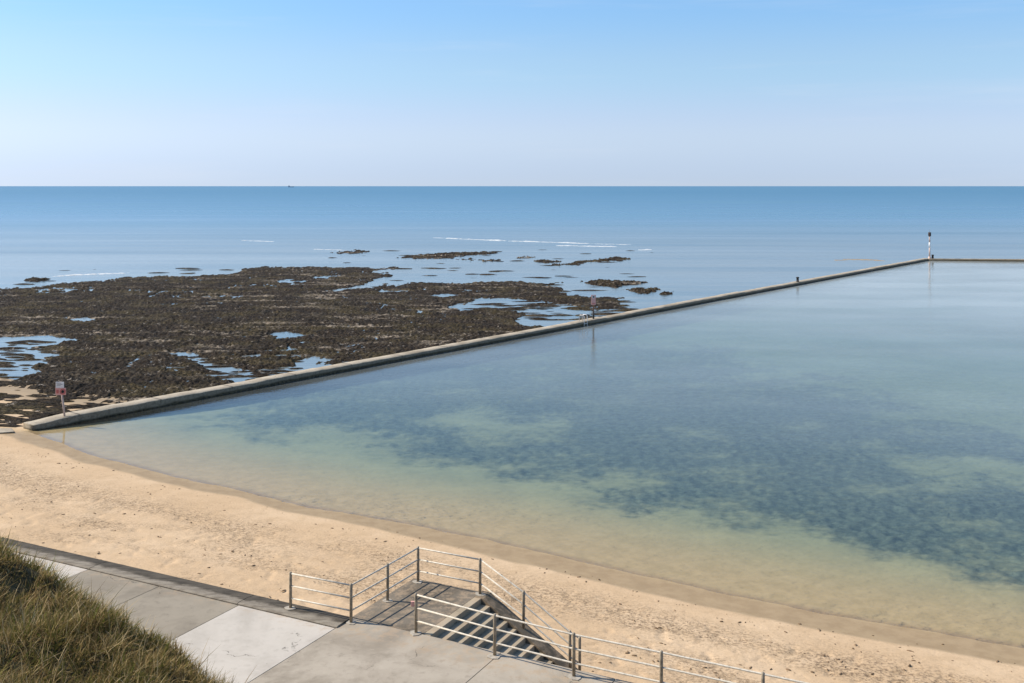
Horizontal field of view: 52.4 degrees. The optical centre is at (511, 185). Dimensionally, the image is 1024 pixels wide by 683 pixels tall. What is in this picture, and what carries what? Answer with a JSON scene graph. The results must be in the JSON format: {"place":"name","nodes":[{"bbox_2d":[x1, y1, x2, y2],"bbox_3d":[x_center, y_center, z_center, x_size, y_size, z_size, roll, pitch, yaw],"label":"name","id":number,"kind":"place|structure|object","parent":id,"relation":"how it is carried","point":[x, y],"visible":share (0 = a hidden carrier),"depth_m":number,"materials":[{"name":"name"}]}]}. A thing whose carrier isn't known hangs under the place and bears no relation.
{"place":"outdoors","nodes":[
{"label":"outdoors","id":0,"kind":"place"},
{"bbox_2d":[0,520,256,682],"bbox_3d":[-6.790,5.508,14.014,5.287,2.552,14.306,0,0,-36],"label":"grass","id":1,"kind":"structure","parent":0,"point":[82,612],"depth_m":11.98,"materials":[{"name":"green plant"}]},
{"bbox_2d":[13,552,631,682],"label":"promenade","id":2,"kind":"structure","parent":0,"point":[275,648],"depth_m":27.49,"materials":[{"name":"concrete"}]},
{"bbox_2d":[410,593,807,682],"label":"railing","id":3,"kind":"object","parent":2,"relation":"on","point":[573,675],"visible":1,"depth_m":25.85,"materials":[{"name":"grey metal"}]},
{"bbox_2d":[0,307,1023,682],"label":"beach","id":4,"kind":"structure","parent":0,"point":[852,515],"depth_m":52.92,"materials":[{"name":"beige sand"}]},
{"bbox_2d":[0,428,14,433],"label":"wall footing","id":5,"kind":"object","parent":4,"relation":"on","point":[6,430],"depth_m":64.37,"materials":[{"name":"concrete"}]},
{"bbox_2d":[0,537,349,627],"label":"sea wall","id":6,"kind":"structure","parent":4,"relation":"on","point":[298,612],"depth_m":31.63,"materials":[{"name":"concrete"}]},
{"bbox_2d":[0,266,623,403],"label":"reef","id":7,"kind":"object","parent":4,"relation":"on","point":[120,331],"visible":0.89,"depth_m":121.50},
{"bbox_2d":[0,250,652,426],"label":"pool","id":8,"kind":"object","parent":4,"relation":"on","point":[38,404],"visible":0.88,"depth_m":91.47,"materials":[{"name":"seaweed"}]},
{"bbox_2d":[353,578,577,669],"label":"staircase","id":9,"kind":"structure","parent":4,"relation":"on","point":[398,612],"depth_m":29.96,"materials":[{"name":"concrete"}]},
{"bbox_2d":[284,546,580,670],"bbox_3d":[-2.298,12.613,30.543,8.530,3.025,3.284,0,0,0],"label":"railing","id":10,"kind":"object","parent":9,"relation":"on","point":[351,621],"visible":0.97,"depth_m":30.33,"materials":[{"name":"grey metal"}]},
{"bbox_2d":[11,453,1011,682],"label":"debris","id":11,"kind":"object","parent":4,"relation":"on","point":[750,667],"visible":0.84,"depth_m":36.02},
{"bbox_2d":[0,186,1023,386],"bbox_3d":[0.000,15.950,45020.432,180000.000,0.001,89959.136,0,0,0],"label":"sea","id":12,"kind":"structure","parent":0,"point":[703,241],"depth_m":349.23,"materials":[{"name":"liquid"}]},
{"bbox_2d":[24,277,49,281],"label":"weedy rock","id":13,"kind":"object","parent":12,"relation":"in","point":[34,279],"visible":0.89,"depth_m":175.34,"materials":[{"name":"brown stone"}]},
{"bbox_2d":[330,249,369,253],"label":"weedy rock","id":14,"kind":"object","parent":12,"relation":"in","point":[354,252],"visible":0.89,"depth_m":248.74,"materials":[{"name":"brown stone"}]},
{"bbox_2d":[53,238,651,276],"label":"foam","id":15,"kind":"object","parent":12,"relation":"on","point":[446,238],"visible":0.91,"depth_m":277.86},
{"bbox_2d":[397,251,500,261],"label":"weedy rock","id":16,"kind":"object","parent":12,"relation":"in","point":[451,255],"visible":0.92,"depth_m":236.44,"materials":[{"name":"brown stone"}]},
{"bbox_2d":[23,258,927,430],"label":"pool wall","id":17,"kind":"structure","parent":12,"relation":"in","point":[310,379],"depth_m":90.84,"materials":[{"name":"concrete"}]},
{"bbox_2d":[55,382,65,415],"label":"warning sign","id":18,"kind":"object","parent":17,"relation":"on","point":[60,389],"visible":1,"depth_m":66.93,"materials":[{"name":"metal"}]},
{"bbox_2d":[579,314,587,332],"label":"pool ladder","id":19,"kind":"object","parent":17,"relation":"attached to","point":[585,323],"visible":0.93,"depth_m":113.92,"materials":[{"name":"silver metal"}]},
{"bbox_2d":[591,295,595,318],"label":"warning sign","id":20,"kind":"object","parent":17,"relation":"on","point":[593,300],"visible":1,"depth_m":115.83,"materials":[{"name":"metal"}]},
{"bbox_2d":[534,259,560,262],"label":"weedy rock","id":21,"kind":"object","parent":12,"relation":"in","point":[545,261],"visible":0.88,"depth_m":218.34,"materials":[{"name":"brown stone"}]},
{"bbox_2d":[552,256,629,265],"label":"weedy rock","id":22,"kind":"object","parent":12,"relation":"in","point":[580,262],"visible":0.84,"depth_m":220.47,"materials":[{"name":"brown stone"}]},
{"bbox_2d":[580,279,647,287],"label":"weedy rock","id":23,"kind":"object","parent":12,"relation":"in","point":[610,283],"visible":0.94,"depth_m":169.43,"materials":[{"name":"brown stone"}]},
{"bbox_2d":[626,287,673,294],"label":"weedy rock","id":24,"kind":"object","parent":12,"relation":"in","point":[648,290],"visible":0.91,"depth_m":157.00,"materials":[{"name":"brown stone"}]},
{"bbox_2d":[835,259,881,260],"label":"sandbar","id":25,"kind":"structure","parent":12,"relation":"on","point":[860,259],"depth_m":224.62,"materials":[{"name":"beige sand"}]},
{"bbox_2d":[928,258,1023,261],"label":"pool wall","id":26,"kind":"structure","parent":12,"relation":"in","point":[957,259],"depth_m":211.83,"materials":[{"name":"concrete"}]},
{"bbox_2d":[928,230,930,258],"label":"beacon pole","id":27,"kind":"object","parent":26,"relation":"on","point":[929,235],"visible":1,"depth_m":213.33,"materials":[{"name":"white metal"}]},
{"bbox_2d":[0,0,1023,185],"label":"sky","id":28,"kind":"structure","parent":0,"point":[93,92],"materials":[{"name":"blue"}]},
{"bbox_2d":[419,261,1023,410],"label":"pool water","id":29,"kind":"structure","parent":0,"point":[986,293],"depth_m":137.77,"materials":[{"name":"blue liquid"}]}
]}

